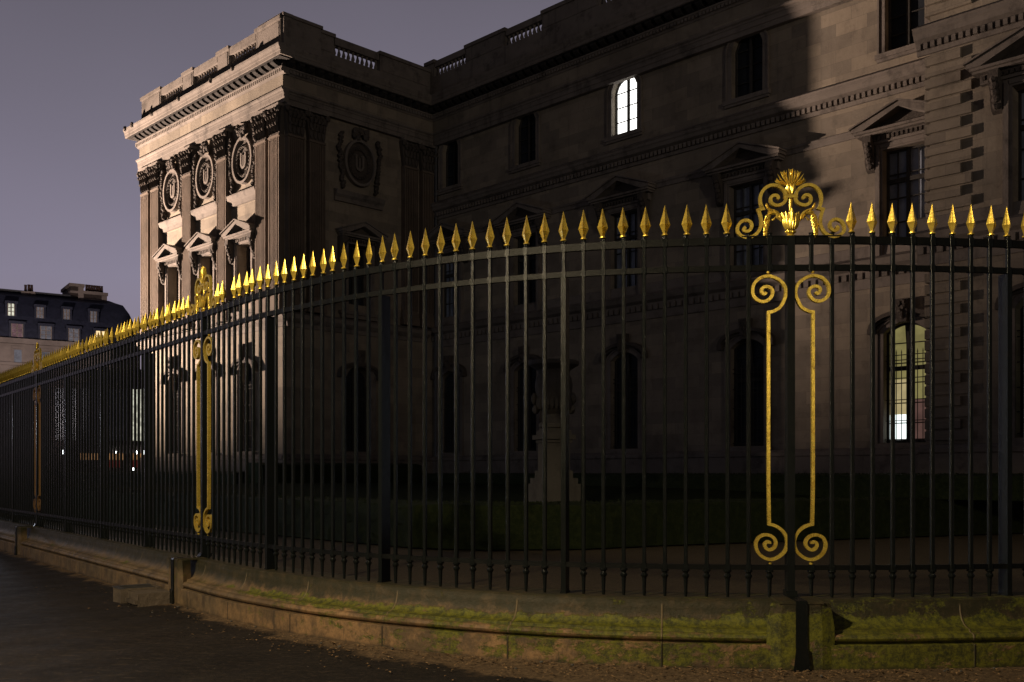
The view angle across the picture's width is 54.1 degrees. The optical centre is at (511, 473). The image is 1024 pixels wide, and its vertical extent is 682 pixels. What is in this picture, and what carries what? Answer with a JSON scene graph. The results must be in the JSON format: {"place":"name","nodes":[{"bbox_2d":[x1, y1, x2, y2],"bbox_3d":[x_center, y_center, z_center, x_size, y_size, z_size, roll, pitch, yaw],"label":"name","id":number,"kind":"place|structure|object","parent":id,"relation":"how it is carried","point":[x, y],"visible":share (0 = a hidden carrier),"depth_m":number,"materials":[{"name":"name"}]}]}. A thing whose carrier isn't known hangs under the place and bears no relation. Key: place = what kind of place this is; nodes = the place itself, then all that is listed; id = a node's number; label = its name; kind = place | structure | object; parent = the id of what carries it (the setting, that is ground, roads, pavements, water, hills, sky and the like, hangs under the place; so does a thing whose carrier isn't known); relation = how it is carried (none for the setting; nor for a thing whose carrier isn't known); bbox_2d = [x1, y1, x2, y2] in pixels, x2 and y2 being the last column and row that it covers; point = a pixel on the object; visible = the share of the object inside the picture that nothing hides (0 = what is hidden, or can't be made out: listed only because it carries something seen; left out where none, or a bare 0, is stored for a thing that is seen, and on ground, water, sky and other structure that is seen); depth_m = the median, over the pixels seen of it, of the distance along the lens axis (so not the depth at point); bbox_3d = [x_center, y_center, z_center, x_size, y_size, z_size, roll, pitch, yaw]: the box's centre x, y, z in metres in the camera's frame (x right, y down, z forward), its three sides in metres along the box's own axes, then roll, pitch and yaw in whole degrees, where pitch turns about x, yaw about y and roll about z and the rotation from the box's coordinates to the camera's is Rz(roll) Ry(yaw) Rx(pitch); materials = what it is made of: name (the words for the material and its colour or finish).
{"place":"outdoors","nodes":[
{"label":"outdoors","id":0,"kind":"place"},
{"bbox_2d":[0,283,140,401],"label":"mansard house","id":1,"kind":"structure","parent":0,"point":[48,323],"depth_m":111.83,"materials":[{"name":"stone"}]},
{"bbox_2d":[11,346,24,365],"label":"window","id":2,"kind":"structure","parent":1,"relation":"in","point":[17,352],"depth_m":108.90,"materials":[{"name":"glass"}]},
{"bbox_2d":[41,348,52,358],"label":"window","id":3,"kind":"structure","parent":1,"relation":"in","point":[44,350],"depth_m":110.45,"materials":[{"name":"glass"}]},
{"bbox_2d":[80,471,244,489],"bbox_3d":[-14.123,0.505,39.285,0.966,1.169,14.600,0,0,-45],"label":"hedge","id":4,"kind":"object","parent":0,"point":[237,477],"visible":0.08,"depth_m":37.01,"materials":[{"name":"green plant"}]},
{"bbox_2d":[0,0,606,368],"label":"sky","id":5,"kind":"structure","parent":0,"point":[74,73],"materials":[{"name":"purple"}]},
{"bbox_2d":[122,482,849,501],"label":"lawn","id":6,"kind":"structure","parent":0,"point":[613,493],"depth_m":27.80,"materials":[{"name":"green plant"}]},
{"bbox_2d":[419,472,1023,500],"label":"hedge","id":7,"kind":"object","parent":6,"relation":"on","point":[803,483],"visible":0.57,"depth_m":24.77,"materials":[{"name":"green plant"}]},
{"bbox_2d":[0,550,1023,681],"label":"pavement","id":8,"kind":"structure","parent":0,"point":[53,628],"depth_m":7.53,"materials":[{"name":"grey asphalt"}]},
{"bbox_2d":[112,583,169,606],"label":"drain block","id":9,"kind":"structure","parent":8,"relation":"on","point":[142,595],"depth_m":10.58,"materials":[{"name":"stone"}]},
{"bbox_2d":[0,518,1023,669],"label":"plinth wall","id":10,"kind":"structure","parent":8,"relation":"on","point":[880,631],"depth_m":7.37,"materials":[{"name":"stone"}]},
{"bbox_2d":[0,169,1023,671],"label":"iron railing","id":11,"kind":"object","parent":10,"relation":"on","point":[40,441],"visible":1,"depth_m":8.07,"materials":[{"name":"metal"}]},
{"bbox_2d":[35,583,1023,681],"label":"fallen leaves","id":12,"kind":"object","parent":8,"relation":"on","point":[606,670],"visible":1,"depth_m":6.93,"materials":[{"name":"brown plant"}]},
{"bbox_2d":[128,603,995,677],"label":"pebbles","id":13,"kind":"object","parent":8,"relation":"on","point":[760,670],"visible":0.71,"depth_m":7.01,"materials":[{"name":"stone"}]},
{"bbox_2d":[21,497,1023,592],"bbox_3d":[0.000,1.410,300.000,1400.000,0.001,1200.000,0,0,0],"label":"ground","id":14,"kind":"structure","parent":0,"point":[696,584],"depth_m":15.48,"materials":[{"name":"green plant"}]},
{"bbox_2d":[80,369,140,471],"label":"shop front","id":15,"kind":"object","parent":14,"relation":"on","point":[109,420],"visible":0.06,"depth_m":93.26,"materials":[{"name":"stone"}]},
{"bbox_2d":[80,384,97,471],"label":"shop window","id":16,"kind":"structure","parent":15,"relation":"in","point":[80,384],"depth_m":92.87,"materials":[{"name":"glass"}]},
{"bbox_2d":[109,384,126,466],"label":"shop window","id":17,"kind":"structure","parent":15,"relation":"in","point":[109,384],"depth_m":93.42,"materials":[{"name":"glass"}]},
{"bbox_2d":[129,385,140,470],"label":"shop window","id":18,"kind":"structure","parent":15,"relation":"in","point":[129,385],"depth_m":93.59,"materials":[{"name":"glass"}]},
{"bbox_2d":[80,489,1023,549],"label":"lawn","id":19,"kind":"structure","parent":14,"relation":"on","point":[675,522],"depth_m":19.80,"materials":[{"name":"green plant"}]},
{"bbox_2d":[528,427,580,501],"bbox_3d":[0.895,-0.025,21.500,0.873,1.876,0.873,0,0,-20],"label":"urn pedestal","id":20,"kind":"object","parent":14,"relation":"on","point":[535,489],"visible":0.68,"depth_m":21.21,"materials":[{"name":"stone"}]},
{"bbox_2d":[528,358,578,427],"bbox_3d":[0.895,-1.681,21.500,1.097,1.430,1.097,0,0,0],"label":"stone urn","id":21,"kind":"object","parent":20,"relation":"on","point":[553,391],"visible":0.77,"depth_m":21.21,"materials":[{"name":"grey stone"}]},
{"bbox_2d":[123,0,1023,473],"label":"palace","id":22,"kind":"structure","parent":14,"relation":"on","point":[287,138],"depth_m":34.85,"materials":[{"name":"stone"}]},
{"bbox_2d":[152,244,182,334],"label":"window","id":23,"kind":"structure","parent":22,"relation":"in","point":[167,256],"depth_m":43.14,"materials":[{"name":"beige stone"}]},
{"bbox_2d":[160,356,182,456],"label":"window","id":24,"kind":"structure","parent":22,"relation":"in","point":[172,356],"depth_m":43.18,"materials":[{"name":"black glass"}]},
{"bbox_2d":[184,232,216,327],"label":"window","id":25,"kind":"structure","parent":22,"relation":"in","point":[200,245],"depth_m":40.93,"materials":[{"name":"beige stone"}]},
{"bbox_2d":[195,362,220,455],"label":"window","id":26,"kind":"structure","parent":22,"relation":"in","point":[211,362],"depth_m":40.50,"materials":[{"name":"black glass"}]},
{"bbox_2d":[219,219,256,319],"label":"window","id":27,"kind":"structure","parent":22,"relation":"in","point":[237,233],"depth_m":38.96,"materials":[{"name":"beige stone"}]},
{"bbox_2d":[231,343,258,454],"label":"window","id":28,"kind":"structure","parent":22,"relation":"in","point":[243,345],"depth_m":39.27,"materials":[{"name":"black glass"}]},
{"bbox_2d":[337,350,377,454],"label":"window","id":29,"kind":"structure","parent":22,"relation":"in","point":[362,390],"depth_m":39.54,"materials":[{"name":"black glass"}]},
{"bbox_2d":[335,221,388,321],"bbox_3d":[-5.986,-7.892,39.252,2.200,3.765,0.930,0,0,-45],"label":"window","id":30,"kind":"structure","parent":22,"relation":"in","point":[361,232],"depth_m":39.32,"materials":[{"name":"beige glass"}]},
{"bbox_2d":[427,222,469,325],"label":"window","id":31,"kind":"structure","parent":22,"relation":"in","point":[447,229],"depth_m":41.16,"materials":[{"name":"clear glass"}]},
{"bbox_2d":[431,355,466,455],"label":"window","id":32,"kind":"structure","parent":22,"relation":"in","point":[448,366],"depth_m":41.36,"materials":[{"name":"black glass"}]},
{"bbox_2d":[437,139,462,195],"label":"window","id":33,"kind":"structure","parent":22,"relation":"in","point":[453,153],"depth_m":41.44,"materials":[{"name":"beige glass"}]},
{"bbox_2d":[491,201,551,314],"bbox_3d":[0.433,-8.005,38.062,0.780,4.450,2.800,0,0,-45],"label":"window","id":34,"kind":"structure","parent":22,"relation":"in","point":[515,214],"depth_m":38.22,"materials":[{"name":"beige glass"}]},
{"bbox_2d":[503,346,541,454],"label":"window","id":35,"kind":"structure","parent":22,"relation":"in","point":[534,420],"depth_m":38.44,"materials":[{"name":"black glass"}]},
{"bbox_2d":[508,111,540,173],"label":"window","id":36,"kind":"structure","parent":22,"relation":"in","point":[529,127],"depth_m":38.30,"materials":[{"name":"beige glass"}]},
{"bbox_2d":[584,175,655,298],"bbox_3d":[3.813,-8.005,34.650,0.780,4.450,2.800,0,0,-45],"label":"window","id":37,"kind":"structure","parent":22,"relation":"in","point":[619,192],"depth_m":34.79,"materials":[{"name":"beige stone"}]},
{"bbox_2d":[599,334,647,452],"bbox_3d":[3.891,-2.703,34.730,0.562,4.205,2.000,0,0,-45],"label":"window","id":38,"kind":"structure","parent":22,"relation":"in","point":[633,356],"depth_m":34.85,"materials":[{"name":"black glass"}]},
{"bbox_2d":[604,75,643,144],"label":"window","id":39,"kind":"structure","parent":22,"relation":"in","point":[629,92],"depth_m":34.90,"materials":[{"name":"white glass"}]},
{"bbox_2d":[700,141,786,280],"bbox_3d":[7.250,-8.005,31.188,0.780,4.450,2.800,0,0,-45],"label":"window","id":40,"kind":"structure","parent":22,"relation":"in","point":[740,163],"depth_m":31.35,"materials":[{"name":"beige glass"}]},
{"bbox_2d":[716,318,775,450],"bbox_3d":[7.328,-2.700,31.266,0.560,4.200,2.000,0,0,-45],"label":"window","id":41,"kind":"structure","parent":22,"relation":"in","point":[758,342],"depth_m":31.38,"materials":[{"name":"black glass"}]},
{"bbox_2d":[723,30,770,109],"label":"window","id":42,"kind":"structure","parent":22,"relation":"in","point":[752,53],"depth_m":31.43,"materials":[{"name":"black glass"}]},
{"bbox_2d":[848,98,928,255],"bbox_3d":[10.771,-8.005,27.636,0.780,4.450,2.800,0,0,-45],"label":"window","id":43,"kind":"structure","parent":22,"relation":"in","point":[901,122],"depth_m":27.92,"materials":[{"name":"beige glass"}]},
{"bbox_2d":[867,298,929,447],"bbox_3d":[10.849,-2.700,27.716,0.559,4.200,2.000,0,0,-45],"label":"window","id":44,"kind":"structure","parent":22,"relation":"in","point":[902,305],"depth_m":27.96,"materials":[{"name":"yellow"}]},
{"bbox_2d":[874,0,929,63],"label":"window","id":45,"kind":"structure","parent":22,"relation":"in","point":[904,16],"depth_m":28.07,"materials":[{"name":"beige glass"}]},
{"bbox_2d":[963,25,1023,216],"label":"window","id":46,"kind":"structure","parent":22,"relation":"in","point":[1000,67],"depth_m":23.82,"materials":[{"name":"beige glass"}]},
{"bbox_2d":[994,282,1023,442],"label":"window","id":47,"kind":"structure","parent":22,"relation":"in","point":[1017,290],"depth_m":23.80,"materials":[{"name":"black"}]}
]}

